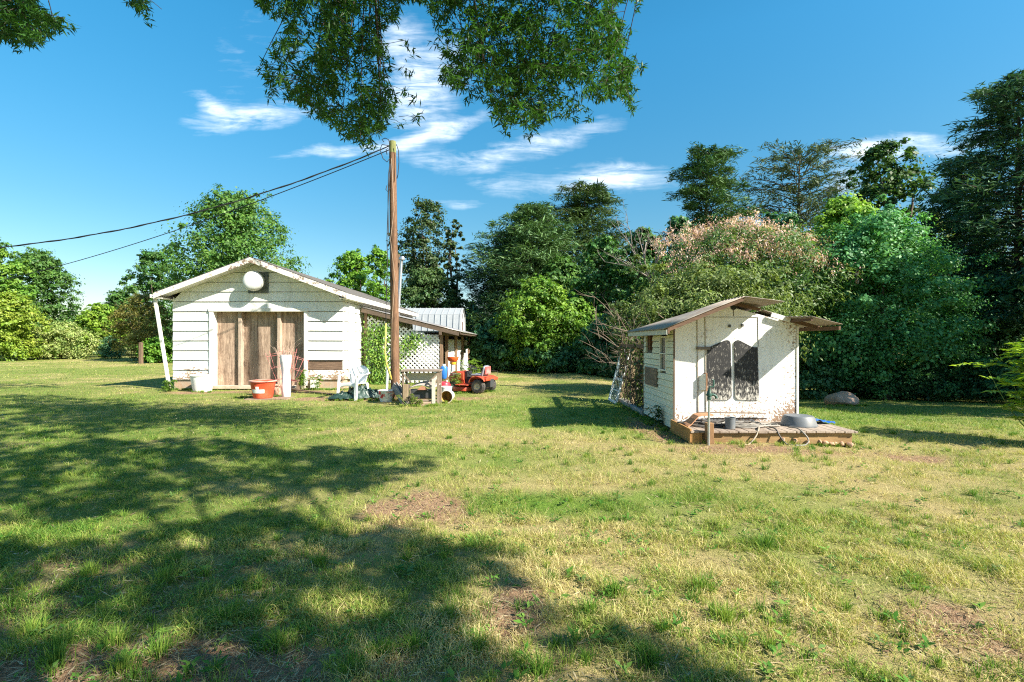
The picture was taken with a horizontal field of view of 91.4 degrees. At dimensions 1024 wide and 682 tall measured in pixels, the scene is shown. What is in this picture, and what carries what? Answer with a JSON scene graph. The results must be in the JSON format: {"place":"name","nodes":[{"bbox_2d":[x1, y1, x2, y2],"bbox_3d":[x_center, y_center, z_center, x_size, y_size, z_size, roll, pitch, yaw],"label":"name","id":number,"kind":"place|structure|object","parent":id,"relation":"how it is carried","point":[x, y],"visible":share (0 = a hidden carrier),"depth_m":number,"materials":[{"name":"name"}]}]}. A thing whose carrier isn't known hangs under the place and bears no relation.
{"place":"outdoors","nodes":[
{"label":"outdoors","id":0,"kind":"place"},
{"bbox_2d":[0,344,1023,681],"bbox_3d":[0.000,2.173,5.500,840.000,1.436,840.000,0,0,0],"label":"lawn","id":1,"kind":"structure","parent":0,"point":[658,512],"depth_m":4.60,"materials":[{"name":"plant"}]},
{"bbox_2d":[0,237,39,320],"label":"broadleaf tree","id":2,"kind":"object","parent":1,"relation":"on","point":[15,267],"visible":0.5,"depth_m":40.16,"materials":[{"name":"green plant"}]},
{"bbox_2d":[0,288,55,360],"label":"tall shrub","id":3,"kind":"object","parent":1,"relation":"on","point":[14,336],"visible":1,"depth_m":37.70,"materials":[{"name":"green plant"}]},
{"bbox_2d":[2,323,55,359],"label":"layered shrub","id":4,"kind":"object","parent":1,"relation":"on","point":[36,331],"visible":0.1,"depth_m":40.59,"materials":[{"name":"green plant"}]},
{"bbox_2d":[0,246,85,346],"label":"broadleaf tree","id":5,"kind":"object","parent":1,"relation":"on","point":[41,259],"visible":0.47,"depth_m":45.59,"materials":[{"name":"green plant"}]},
{"bbox_2d":[28,318,101,359],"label":"layered shrub","id":6,"kind":"object","parent":1,"relation":"on","point":[66,332],"visible":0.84,"depth_m":40.88,"materials":[{"name":"green plant"}]},
{"bbox_2d":[73,302,130,356],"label":"broadleaf tree","id":7,"kind":"object","parent":1,"relation":"on","point":[99,313],"visible":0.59,"depth_m":45.13,"materials":[{"name":"green plant"}]},
{"bbox_2d":[95,336,129,358],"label":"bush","id":8,"kind":"object","parent":1,"relation":"on","point":[105,347],"visible":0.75,"depth_m":41.15,"materials":[{"name":"green plant"}]},
{"bbox_2d":[96,288,141,348],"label":"broadleaf tree","id":9,"kind":"object","parent":1,"relation":"on","point":[112,299],"visible":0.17,"depth_m":57.37,"materials":[{"name":"green plant"}]},
{"bbox_2d":[101,292,172,359],"bbox_3d":[-28.061,-1.037,38.056,5.263,5.425,4.682,0,0,22],"label":"olive bush","id":10,"kind":"object","parent":1,"relation":"on","point":[138,332],"visible":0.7,"depth_m":37.48,"materials":[{"name":"green plant"}]},
{"bbox_2d":[139,342,142,363],"bbox_3d":[-24.552,0.895,33.090,0.200,1.624,0.180,0,0,0],"label":"fence post","id":11,"kind":"object","parent":1,"relation":"on","point":[140,352],"visible":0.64,"depth_m":33.00,"materials":[{"name":"brown wood"}]},
{"bbox_2d":[110,249,181,340],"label":"broadleaf tree","id":12,"kind":"object","parent":1,"relation":"on","point":[146,257],"visible":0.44,"depth_m":49.24,"materials":[{"name":"green plant"}]},
{"bbox_2d":[133,335,174,362],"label":"green bush","id":13,"kind":"object","parent":1,"relation":"on","point":[152,352],"visible":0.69,"depth_m":33.86,"materials":[{"name":"green plant"}]},
{"bbox_2d":[161,380,176,391],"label":"tall weed","id":14,"kind":"object","parent":1,"relation":"on","point":[167,383],"visible":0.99,"depth_m":14.95,"materials":[{"name":"green plant"}]},
{"bbox_2d":[189,374,215,391],"bbox_3d":[-9.316,1.262,15.050,0.687,0.491,0.687,0,0,0],"label":"planter pot","id":15,"kind":"object","parent":1,"relation":"on","point":[201,382],"visible":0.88,"depth_m":14.82,"materials":[{"name":"white plastic"}]},
{"bbox_2d":[141,183,317,321],"bbox_3d":[-20.076,-4.756,35.805,11.005,12.926,10.322,0,0,0],"label":"oak tree","id":16,"kind":"object","parent":1,"relation":"on","point":[239,236],"visible":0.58,"depth_m":34.25,"materials":[{"name":"green plant"}]},
{"bbox_2d":[244,397,294,399],"bbox_3d":[-6.299,1.506,13.060,1.100,0.046,0.580,0,0,0],"label":"wooden pallet board","id":17,"kind":"object","parent":1,"relation":"on","point":[277,398],"visible":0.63,"depth_m":12.90,"materials":[{"name":"brown wood"}]},
{"bbox_2d":[249,379,276,398],"bbox_3d":[-6.499,1.249,13.050,0.665,0.452,0.665,0,0,0],"label":"plastic tub","id":18,"kind":"object","parent":17,"relation":"on","point":[262,388],"visible":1,"depth_m":12.83,"materials":[{"name":"orange plastic"}]},
{"bbox_2d":[274,384,281,394],"bbox_3d":[-6.585,1.361,14.100,0.348,0.281,0.348,0,0,0],"label":"clay pot","id":19,"kind":"object","parent":1,"relation":"on","point":[277,390],"visible":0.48,"depth_m":13.97,"materials":[{"name":"beige ceramic"}]},
{"bbox_2d":[150,257,418,389],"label":"garage","id":20,"kind":"structure","parent":1,"relation":"on","point":[233,322],"depth_m":15.48,"materials":[{"name":"white paint"}]},
{"bbox_2d":[217,312,237,384],"bbox_3d":[-8.864,0.230,15.675,0.726,2.300,0.030,0,0,0],"label":"door panel","id":21,"kind":"structure","parent":20,"relation":"in","point":[227,322],"depth_m":15.66,"materials":[{"name":"brown wood"}]},
{"bbox_2d":[244,312,276,384],"bbox_3d":[-7.889,0.230,15.750,1.211,2.300,0.030,0,0,0],"label":"door panel","id":22,"kind":"structure","parent":20,"relation":"in","point":[260,328],"depth_m":15.73,"materials":[{"name":"brown wood"}]},
{"bbox_2d":[282,312,303,384],"bbox_3d":[-6.855,0.230,15.675,0.844,2.300,0.030,0,0,0],"label":"door panel","id":23,"kind":"structure","parent":20,"relation":"in","point":[292,322],"depth_m":15.66,"materials":[{"name":"brown wood"}]},
{"bbox_2d":[398,254,404,314],"bbox_3d":[-4.956,-2.199,22.308,0.431,3.387,0.495,0,0,0],"label":"service mast","id":24,"kind":"object","parent":20,"relation":"attached to","point":[400,262],"visible":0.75,"depth_m":22.15,"materials":[{"name":"grey metal"}]},
{"bbox_2d":[280,355,291,396],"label":"plastic column","id":25,"kind":"structure","parent":1,"relation":"on","point":[285,362],"depth_m":13.30,"materials":[{"name":"white plastic"}]},
{"bbox_2d":[270,337,294,359],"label":"dry stems","id":26,"kind":"object","parent":25,"relation":"in","point":[284,351],"visible":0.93,"depth_m":13.38,"materials":[{"name":"beige plant"}]},
{"bbox_2d":[265,350,308,387],"bbox_3d":[-6.261,0.755,13.950,1.254,1.134,0.499,0,0,0],"label":"tomato cage","id":27,"kind":"object","parent":1,"relation":"on","point":[291,367],"visible":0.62,"depth_m":13.92,"materials":[{"name":"red metal"}]},
{"bbox_2d":[296,369,307,389],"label":"tall weed","id":28,"kind":"object","parent":1,"relation":"on","point":[301,381],"visible":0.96,"depth_m":15.07,"materials":[{"name":"green plant"}]},
{"bbox_2d":[0,0,647,156],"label":"willow oak","id":29,"kind":"object","parent":1,"relation":"on","point":[26,31],"visible":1,"depth_m":6.20,"materials":[{"name":"green plant"}]},
{"bbox_2d":[324,248,382,297],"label":"broadleaf tree","id":30,"kind":"object","parent":1,"relation":"on","point":[356,278],"visible":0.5,"depth_m":45.47,"materials":[{"name":"green plant"}]},
{"bbox_2d":[336,365,370,400],"bbox_3d":[-4.101,1.077,12.963,0.684,0.862,0.665,0,0,18],"label":"resin armchair","id":31,"kind":"object","parent":1,"relation":"on","point":[356,377],"visible":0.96,"depth_m":13.09,"materials":[{"name":"white plastic"}]},
{"bbox_2d":[328,384,378,399],"bbox_3d":[-3.986,1.285,12.948,1.471,0.409,0.649,0,0,-21],"label":"green tarp","id":32,"kind":"object","parent":1,"relation":"on","point":[364,391],"visible":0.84,"depth_m":12.80,"materials":[{"name":"plastic"}]},
{"bbox_2d":[363,244,389,301],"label":"broadleaf tree","id":33,"kind":"object","parent":1,"relation":"on","point":[380,262],"visible":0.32,"depth_m":49.52,"materials":[{"name":"green plant"}]},
{"bbox_2d":[378,389,393,401],"bbox_3d":[-3.112,1.352,12.350,0.399,0.288,0.399,0,0,0],"label":"printed bucket","id":34,"kind":"object","parent":1,"relation":"on","point":[385,395],"visible":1,"depth_m":12.21,"materials":[{"name":"white plastic"}]},
{"bbox_2d":[380,138,399,398],"bbox_3d":[-3.104,-1.677,12.786,0.502,6.956,0.264,0,0,0],"label":"utility pole","id":35,"kind":"object","parent":1,"relation":"on","point":[394,300],"visible":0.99,"depth_m":12.71,"materials":[{"name":"brown wood"}]},
{"bbox_2d":[0,146,388,247],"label":"power cable","id":36,"kind":"object","parent":35,"relation":"attached to","point":[196,211],"visible":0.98,"depth_m":12.66,"materials":[{"name":"black rubber"}]},
{"bbox_2d":[0,150,388,280],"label":"power cable","id":37,"kind":"object","parent":35,"relation":"attached to","point":[212,217],"visible":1,"depth_m":14.92,"materials":[{"name":"black rubber"}]},
{"bbox_2d":[384,323,391,379],"bbox_3d":[-3.119,0.267,12.600,0.193,1.419,0.080,0,0,0],"label":"yellow hose","id":38,"kind":"object","parent":35,"relation":"hanging from","point":[385,351],"visible":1,"depth_m":12.58,"materials":[{"name":"rubber"}]},
{"bbox_2d":[392,382,409,405],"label":"leaning boards","id":39,"kind":"object","parent":1,"relation":"on","point":[396,387],"visible":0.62,"depth_m":12.23,"materials":[{"name":"grey wood"}]},
{"bbox_2d":[395,394,422,406],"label":"bench weed","id":40,"kind":"object","parent":1,"relation":"on","point":[412,399],"visible":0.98,"depth_m":11.53,"materials":[{"name":"green plant"}]},
{"bbox_2d":[360,306,477,382],"bbox_3d":[-3.420,0.208,22.799,3.481,2.783,11.602,0,0,0],"label":"lean to","id":41,"kind":"object","parent":1,"relation":"on","point":[444,342],"visible":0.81,"depth_m":17.27,"materials":[{"name":"wood"}]},
{"bbox_2d":[359,314,430,384],"bbox_3d":[-4.175,0.269,17.166,2.766,2.518,0.369,0,0,0],"label":"climbing vine","id":42,"kind":"object","parent":41,"relation":"attached to","point":[377,362],"visible":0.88,"depth_m":17.14,"materials":[{"name":"green plant"}]},
{"bbox_2d":[440,364,447,378],"bbox_3d":[-2.332,1.049,17.100,0.260,0.520,0.249,0,0,0],"label":"blue jug","id":43,"kind":"object","parent":41,"relation":"hanging from","point":[444,367],"visible":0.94,"depth_m":17.00,"materials":[{"name":"plastic"}]},
{"bbox_2d":[447,357,458,372],"bbox_3d":[-2.077,0.576,17.600,0.405,1.090,0.405,0,0,0],"label":"hanging feeder","id":44,"kind":"object","parent":41,"relation":"hanging from","point":[452,360],"visible":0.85,"depth_m":17.50,"materials":[{"name":"orange plastic"}]},
{"bbox_2d":[386,195,456,304],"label":"spire tree","id":45,"kind":"object","parent":1,"relation":"on","point":[426,259],"visible":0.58,"depth_m":39.68,"materials":[{"name":"green plant"}]},
{"bbox_2d":[401,369,442,403],"bbox_3d":[-2.135,1.108,11.867,0.910,0.855,0.525,0,0,0],"label":"potting bench","id":46,"kind":"object","parent":1,"relation":"on","point":[434,378],"visible":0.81,"depth_m":11.65,"materials":[{"name":"grey wood"}]},
{"bbox_2d":[409,381,440,398],"bbox_3d":[-2.072,1.157,11.875,0.724,0.416,0.350,0,0,0],"label":"old grill","id":47,"kind":"object","parent":1,"relation":"on","point":[422,392],"visible":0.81,"depth_m":11.78,"materials":[{"name":"metal"}]},
{"bbox_2d":[388,266,470,338],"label":"broadleaf tree","id":48,"kind":"object","parent":1,"relation":"on","point":[429,284],"visible":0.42,"depth_m":37.02,"materials":[{"name":"green plant"}]},
{"bbox_2d":[405,308,465,333],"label":"metal barn","id":49,"kind":"structure","parent":1,"relation":"on","point":[455,318],"depth_m":30.20,"materials":[{"name":"white metal"}]},
{"bbox_2d":[442,390,454,402],"bbox_3d":[-1.566,1.350,12.259,0.310,0.310,0.340,0,0,7],"label":"tipped bucket","id":50,"kind":"object","parent":1,"relation":"on","point":[448,395],"visible":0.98,"depth_m":12.37,"materials":[{"name":"white plastic"}]},
{"bbox_2d":[440,219,467,306],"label":"spire tree","id":51,"kind":"object","parent":1,"relation":"on","point":[450,266],"visible":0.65,"depth_m":39.74,"materials":[{"name":"green plant"}]},
{"bbox_2d":[456,359,482,372],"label":"tall weed","id":52,"kind":"object","parent":1,"relation":"on","point":[472,361],"visible":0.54,"depth_m":16.20,"materials":[{"name":"green plant"}]},
{"bbox_2d":[448,365,497,393],"bbox_3d":[-1.166,1.092,14.616,1.403,0.803,1.030,0,0,25],"label":"lawn tractor","id":53,"kind":"object","parent":1,"relation":"on","point":[479,383],"visible":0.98,"depth_m":14.35,"materials":[{"name":"red paint"}]},
{"bbox_2d":[462,312,523,370],"bbox_3d":[-0.819,0.029,25.507,3.769,2.968,3.369,0,0,0],"label":"tall shrub","id":54,"kind":"object","parent":1,"relation":"on","point":[491,351],"visible":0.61,"depth_m":24.88,"materials":[{"name":"green plant"}]},
{"bbox_2d":[443,227,548,352],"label":"cedar tree","id":55,"kind":"object","parent":1,"relation":"on","point":[477,290],"visible":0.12,"depth_m":37.46,"materials":[{"name":"green plant"}]},
{"bbox_2d":[0,402,1023,681],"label":"lawn weeds","id":56,"kind":"object","parent":1,"relation":"on","point":[522,622],"visible":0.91,"depth_m":2.87,"materials":[{"name":"green plant"}]},
{"bbox_2d":[0,402,1023,681],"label":"dead straw","id":57,"kind":"object","parent":1,"relation":"on","point":[398,674],"visible":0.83,"depth_m":2.69,"materials":[{"name":"beige plant"}]},
{"bbox_2d":[464,200,589,339],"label":"cedar tree","id":58,"kind":"object","parent":1,"relation":"on","point":[540,229],"visible":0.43,"depth_m":34.57,"materials":[{"name":"green plant"}]},
{"bbox_2d":[489,273,581,372],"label":"broadleaf tree","id":59,"kind":"object","parent":1,"relation":"on","point":[541,287],"visible":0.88,"depth_m":23.42,"materials":[{"name":"green plant"}]},
{"bbox_2d":[514,339,584,372],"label":"tall shrub","id":60,"kind":"object","parent":1,"relation":"on","point":[567,358],"visible":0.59,"depth_m":23.05,"materials":[{"name":"green plant"}]},
{"bbox_2d":[508,254,605,336],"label":"broadleaf tree","id":61,"kind":"object","parent":1,"relation":"on","point":[565,269],"visible":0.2,"depth_m":32.24,"materials":[{"name":"green plant"}]},
{"bbox_2d":[544,291,607,371],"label":"broadleaf tree","id":62,"kind":"object","parent":1,"relation":"on","point":[580,304],"visible":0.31,"depth_m":24.37,"materials":[{"name":"green plant"}]},
{"bbox_2d":[544,178,639,305],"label":"pine tree","id":63,"kind":"object","parent":1,"relation":"on","point":[577,208],"visible":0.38,"depth_m":42.16,"materials":[{"name":"green plant"}]},
{"bbox_2d":[576,359,612,373],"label":"understory bush","id":64,"kind":"object","parent":1,"relation":"on","point":[579,369],"visible":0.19,"depth_m":22.13,"materials":[{"name":"green plant"}]},
{"bbox_2d":[564,234,628,352],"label":"broadleaf tree","id":65,"kind":"object","parent":1,"relation":"on","point":[601,277],"visible":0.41,"depth_m":28.61,"materials":[{"name":"green plant"}]},
{"bbox_2d":[568,313,629,376],"bbox_3d":[4.279,0.193,22.561,3.684,2.849,3.263,0,0,0],"label":"tall shrub","id":66,"kind":"object","parent":1,"relation":"on","point":[595,341],"visible":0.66,"depth_m":21.90,"materials":[{"name":"green plant"}]},
{"bbox_2d":[573,288,663,397],"bbox_3d":[2.860,0.115,13.076,2.200,2.823,2.709,0,0,18],"label":"brush pile","id":67,"kind":"object","parent":1,"relation":"on","point":[606,356],"visible":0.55,"depth_m":13.02,"materials":[{"name":"brown wood"}]},
{"bbox_2d":[608,350,628,402],"bbox_3d":[2.645,0.870,12.335,0.404,1.309,0.840,0,0,0],"label":"storm door","id":68,"kind":"structure","parent":1,"relation":"on","point":[616,392],"depth_m":12.31,"materials":[{"name":"white metal"}]},
{"bbox_2d":[611,324,647,415],"bbox_3d":[2.746,0.718,11.292,0.905,2.164,2.615,0,0,0],"label":"wire frame","id":69,"kind":"object","parent":1,"relation":"on","point":[635,386],"visible":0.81,"depth_m":11.14,"materials":[{"name":"metal"}]},
{"bbox_2d":[608,293,669,368],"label":"fruit tree","id":70,"kind":"object","parent":1,"relation":"on","point":[617,344],"visible":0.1,"depth_m":14.91,"materials":[{"name":"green plant"}]},
{"bbox_2d":[603,226,681,375],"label":"broadleaf tree","id":71,"kind":"object","parent":1,"relation":"on","point":[626,293],"visible":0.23,"depth_m":26.63,"materials":[{"name":"green plant"}]},
{"bbox_2d":[596,202,695,285],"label":"dead tree","id":72,"kind":"object","parent":1,"relation":"on","point":[644,255],"visible":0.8,"depth_m":20.98,"materials":[{"name":"brown wood"}]},
{"bbox_2d":[645,405,664,425],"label":"wall weed","id":73,"kind":"object","parent":1,"relation":"on","point":[658,415],"depth_m":8.71,"materials":[{"name":"green plant"}]},
{"bbox_2d":[657,215,706,293],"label":"broadleaf tree","id":74,"kind":"object","parent":1,"relation":"on","point":[679,221],"visible":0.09,"depth_m":27.75,"materials":[{"name":"green plant"}]},
{"bbox_2d":[705,422,713,443],"bbox_3d":[2.850,1.390,7.225,0.100,0.420,0.100,0,0,0],"label":"stub post","id":75,"kind":"object","parent":1,"relation":"on","point":[711,432],"visible":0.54,"depth_m":7.17,"materials":[{"name":"brown wood"}]},
{"bbox_2d":[654,141,769,281],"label":"pine tree","id":76,"kind":"object","parent":1,"relation":"on","point":[718,192],"visible":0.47,"depth_m":30.09,"materials":[{"name":"green plant"}]},
{"bbox_2d":[706,379,717,445],"bbox_3d":[2.850,1.080,7.130,0.162,1.081,0.072,0,0,0],"label":"yard hydrant","id":77,"kind":"object","parent":1,"relation":"on","point":[709,394],"visible":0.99,"depth_m":7.11,"materials":[{"name":"green metal"}]},
{"bbox_2d":[599,252,833,373],"bbox_3d":[5.453,-0.347,14.284,6.209,4.329,4.959,0,0,0],"label":"fruit tree","id":78,"kind":"object","parent":1,"relation":"on","point":[700,288],"visible":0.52,"depth_m":13.65,"materials":[{"name":"green plant"}]},
{"bbox_2d":[627,296,840,426],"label":"well house","id":79,"kind":"structure","parent":1,"relation":"on","point":[740,354],"depth_m":8.20,"materials":[{"name":"white wood"}]},
{"bbox_2d":[659,336,667,370],"bbox_3d":[2.650,0.220,8.730,0.050,0.600,0.364,0,0,0],"label":"window","id":80,"kind":"structure","parent":79,"relation":"in","point":[662,339],"depth_m":8.78,"materials":[{"name":"white glass"}]},
{"bbox_2d":[698,412,765,413],"bbox_3d":[3.570,1.165,8.115,1.101,0.038,0.030,0,0,-2],"label":"wood strip","id":81,"kind":"object","parent":79,"relation":"attached to","point":[736,412],"visible":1,"depth_m":8.10,"materials":[{"name":"wood"}]},
{"bbox_2d":[629,208,864,372],"bbox_3d":[8.794,-1.410,19.385,8.182,7.574,7.693,0,0,30],"label":"flowering tree","id":82,"kind":"object","parent":1,"relation":"on","point":[732,242],"visible":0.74,"depth_m":18.06,"materials":[{"name":"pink plant"}]},
{"bbox_2d":[670,419,857,445],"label":"wooden deck","id":83,"kind":"structure","parent":1,"relation":"on","point":[822,431],"depth_m":7.30,"materials":[{"name":"brown wood"}]},
{"bbox_2d":[683,413,714,426],"bbox_3d":[2.895,1.220,7.783,0.619,0.162,0.250,0,0,-23],"label":"warped board","id":84,"kind":"object","parent":83,"relation":"on","point":[691,419],"visible":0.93,"depth_m":7.73,"materials":[{"name":"orange wood"}]},
{"bbox_2d":[724,416,735,428],"bbox_3d":[3.260,1.222,7.470,0.157,0.168,0.157,0,0,0],"label":"grey pot","id":85,"kind":"object","parent":83,"relation":"on","point":[729,422],"visible":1,"depth_m":7.41,"materials":[{"name":"plastic"}]},
{"bbox_2d":[677,420,808,445],"bbox_3d":[3.424,1.373,7.564,1.682,0.263,0.866,0,0,0],"label":"garden hose","id":86,"kind":"object","parent":83,"relation":"on","point":[738,424],"visible":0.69,"depth_m":7.58,"materials":[{"name":"rubber"}]},
{"bbox_2d":[780,413,817,427],"bbox_3d":[4.460,1.229,7.780,0.523,0.154,0.523,0,0,0],"label":"wash tub","id":87,"kind":"object","parent":83,"relation":"on","point":[799,420],"visible":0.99,"depth_m":7.61,"materials":[{"name":"grey metal"}]},
{"bbox_2d":[551,241,1013,364],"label":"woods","id":88,"kind":"object","parent":1,"relation":"on","point":[574,251],"visible":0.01,"depth_m":39.34,"materials":[{"name":"green plant"}]},
{"bbox_2d":[745,211,830,372],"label":"broadleaf tree","id":89,"kind":"object","parent":1,"relation":"on","point":[779,219],"visible":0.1,"depth_m":26.51,"materials":[{"name":"green plant"}]},
{"bbox_2d":[722,137,895,372],"bbox_3d":[19.649,-5.237,34.230,11.820,16.406,11.635,0,0,0],"label":"pine tree","id":90,"kind":"object","parent":1,"relation":"on","point":[799,198],"visible":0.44,"depth_m":33.19,"materials":[{"name":"green plant"}]},
{"bbox_2d":[799,341,851,399],"bbox_3d":[10.785,1.043,18.208,2.644,2.124,2.096,0,0,16],"label":"understory bush","id":91,"kind":"object","parent":1,"relation":"on","point":[815,378],"visible":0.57,"depth_m":17.76,"materials":[{"name":"green plant"}]},
{"bbox_2d":[824,391,858,405],"bbox_3d":[10.004,1.786,15.177,0.905,0.533,0.711,0,0,0],"label":"boulder","id":92,"kind":"object","parent":1,"relation":"on","point":[843,397],"visible":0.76,"depth_m":14.99,"materials":[{"name":"grey stone"}]},
{"bbox_2d":[819,351,876,398],"bbox_3d":[13.087,1.283,19.544,2.283,1.887,2.616,0,0,-43],"label":"understory bush","id":93,"kind":"object","parent":1,"relation":"on","point":[853,390],"visible":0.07,"depth_m":19.05,"materials":[{"name":"green plant"}]},
{"bbox_2d":[782,189,917,352],"bbox_3d":[13.955,-1.861,20.848,4.997,8.661,4.748,0,0,0],"label":"maple tree","id":94,"kind":"object","parent":1,"relation":"on","point":[840,208],"visible":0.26,"depth_m":20.43,"materials":[{"name":"green plant"}]},
{"bbox_2d":[822,137,949,362],"bbox_3d":[19.316,-3.852,25.854,5.579,13.285,5.150,0,0,0],"label":"broadleaf tree","id":95,"kind":"object","parent":1,"relation":"on","point":[892,185],"visible":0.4,"depth_m":25.54,"materials":[{"name":"green plant"}]},
{"bbox_2d":[851,364,933,399],"bbox_3d":[14.153,1.474,18.458,2.990,1.401,1.990,0,0,13],"label":"understory bush","id":96,"kind":"object","parent":1,"relation":"on","point":[869,388],"visible":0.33,"depth_m":18.02,"materials":[{"name":"green plant"}]},
{"bbox_2d":[790,194,1004,401],"bbox_3d":[13.827,-1.428,18.335,7.498,7.496,6.182,0,0,0],"label":"maple tree","id":97,"kind":"object","parent":1,"relation":"on","point":[880,247],"visible":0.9,"depth_m":17.46,"materials":[{"name":"green plant"}]},
{"bbox_2d":[896,358,975,400],"bbox_3d":[15.059,1.334,17.547,2.890,1.508,1.891,0,0,0],"label":"understory bush","id":98,"kind":"object","parent":1,"relation":"on","point":[935,376],"visible":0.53,"depth_m":17.27,"materials":[{"name":"green plant"}]},
{"bbox_2d":[912,155,1010,352],"bbox_3d":[20.933,-2.996,23.064,4.798,11.106,4.407,0,0,0],"label":"pine tree","id":99,"kind":"object","parent":1,"relation":"on","point":[951,179],"visible":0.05,"depth_m":22.93,"materials":[{"name":"green plant"}]},
{"bbox_2d":[903,67,1023,361],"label":"pine tree","id":100,"kind":"object","parent":1,"relation":"on","point":[1004,108],"visible":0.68,"depth_m":19.43,"materials":[{"name":"green plant"}]},
{"bbox_2d":[926,272,1023,373],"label":"broadleaf tree","id":101,"kind":"object","parent":1,"relation":"on","point":[993,339],"visible":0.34,"depth_m":18.14,"materials":[{"name":"green plant"}]},
{"bbox_2d":[928,354,1023,402],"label":"understory bush","id":102,"kind":"object","parent":1,"relation":"on","point":[977,379],"visible":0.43,"depth_m":16.66,"materials":[{"name":"green plant"}]},
{"bbox_2d":[949,337,1023,425],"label":"sumac bush","id":103,"kind":"object","parent":1,"relation":"on","point":[1018,346],"visible":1,"depth_m":7.44,"materials":[{"name":"green plant"}]},
{"bbox_2d":[981,350,1023,400],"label":"understory bush","id":104,"kind":"object","parent":1,"relation":"on","point":[990,383],"visible":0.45,"depth_m":15.50,"materials":[{"name":"green plant"}]},
{"bbox_2d":[986,229,1023,299],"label":"broadleaf tree","id":105,"kind":"object","parent":1,"relation":"on","point":[1021,259],"visible":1,"depth_m":15.49,"materials":[{"name":"green plant"}]},
{"bbox_2d":[0,0,1023,330],"label":"sky","id":106,"kind":"structure","parent":0,"point":[118,121],"materials":[{"name":"blue"}]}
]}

